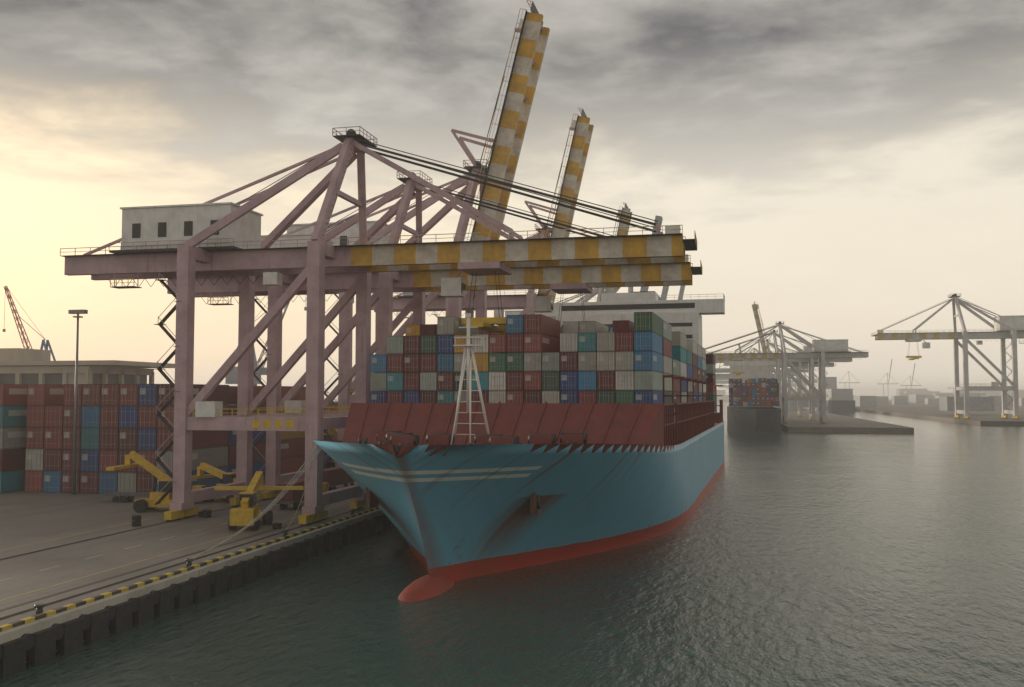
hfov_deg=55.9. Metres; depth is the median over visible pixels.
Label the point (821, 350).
crane frame
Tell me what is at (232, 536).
mooring lines
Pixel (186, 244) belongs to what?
crane frame
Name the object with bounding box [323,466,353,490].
truck
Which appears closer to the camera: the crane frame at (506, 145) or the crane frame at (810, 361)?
the crane frame at (506, 145)
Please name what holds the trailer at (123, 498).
on the quay ground at (27, 518)
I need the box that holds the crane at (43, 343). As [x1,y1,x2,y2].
[3,286,55,360]
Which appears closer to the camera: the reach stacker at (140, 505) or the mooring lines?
the mooring lines
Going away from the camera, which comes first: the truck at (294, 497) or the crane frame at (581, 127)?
the truck at (294, 497)
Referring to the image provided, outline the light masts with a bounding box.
[68,309,87,494]
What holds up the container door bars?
attached to the yard containers
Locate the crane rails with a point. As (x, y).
(13, 606)
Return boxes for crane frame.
[60,126,696,525]
[167,170,701,499]
[287,0,549,466]
[371,108,593,317]
[496,202,631,325]
[705,321,868,423]
[715,330,851,420]
[752,301,833,416]
[871,293,1023,418]
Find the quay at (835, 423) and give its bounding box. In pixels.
[336,399,1023,432]
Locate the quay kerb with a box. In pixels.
[0,507,379,631]
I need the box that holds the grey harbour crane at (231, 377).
[225,302,306,385]
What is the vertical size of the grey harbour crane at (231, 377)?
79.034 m
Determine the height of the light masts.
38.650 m
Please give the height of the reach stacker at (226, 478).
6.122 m
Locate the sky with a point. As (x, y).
(843, 169)
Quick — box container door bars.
[0,385,173,492]
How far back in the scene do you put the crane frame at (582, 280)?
164.57 m
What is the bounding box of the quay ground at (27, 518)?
[0,397,374,662]
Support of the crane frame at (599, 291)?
on the quay ground at (27, 518)
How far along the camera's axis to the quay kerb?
90.93 m
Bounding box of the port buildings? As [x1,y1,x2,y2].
[0,348,373,394]
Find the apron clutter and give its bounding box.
[132,509,281,528]
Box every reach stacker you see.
[106,451,172,512]
[192,462,235,502]
[214,471,304,529]
[324,428,337,467]
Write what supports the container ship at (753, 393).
on the harbour water
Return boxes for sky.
[0,0,1023,397]
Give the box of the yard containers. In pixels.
[0,384,337,493]
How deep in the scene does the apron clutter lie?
128.61 m
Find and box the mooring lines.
[190,444,322,559]
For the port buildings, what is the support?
on the quay ground at (27, 518)
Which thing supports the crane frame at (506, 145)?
on the quay ground at (27, 518)
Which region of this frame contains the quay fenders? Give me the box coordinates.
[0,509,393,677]
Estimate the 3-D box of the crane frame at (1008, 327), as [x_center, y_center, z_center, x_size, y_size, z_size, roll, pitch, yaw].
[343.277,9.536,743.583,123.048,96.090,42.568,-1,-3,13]
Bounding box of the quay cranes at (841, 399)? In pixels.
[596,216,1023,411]
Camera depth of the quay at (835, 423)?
706.97 m
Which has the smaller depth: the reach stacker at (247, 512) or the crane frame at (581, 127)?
the reach stacker at (247, 512)
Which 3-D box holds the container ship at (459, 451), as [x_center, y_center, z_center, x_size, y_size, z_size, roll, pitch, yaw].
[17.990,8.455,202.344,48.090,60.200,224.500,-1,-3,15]
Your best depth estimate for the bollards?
98.19 m
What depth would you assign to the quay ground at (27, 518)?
116.89 m
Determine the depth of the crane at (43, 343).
460.53 m
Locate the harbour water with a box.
[0,398,1023,686]
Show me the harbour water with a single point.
(782, 558)
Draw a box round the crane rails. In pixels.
[0,499,360,619]
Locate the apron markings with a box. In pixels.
[0,495,348,600]
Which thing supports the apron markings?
on the quay ground at (27, 518)
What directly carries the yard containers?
on the quay ground at (27, 518)
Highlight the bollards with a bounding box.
[34,509,354,613]
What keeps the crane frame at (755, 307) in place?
on the quay at (835, 423)
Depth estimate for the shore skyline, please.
3729.32 m
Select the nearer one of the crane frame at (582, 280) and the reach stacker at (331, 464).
the crane frame at (582, 280)
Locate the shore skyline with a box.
[716,359,1023,399]

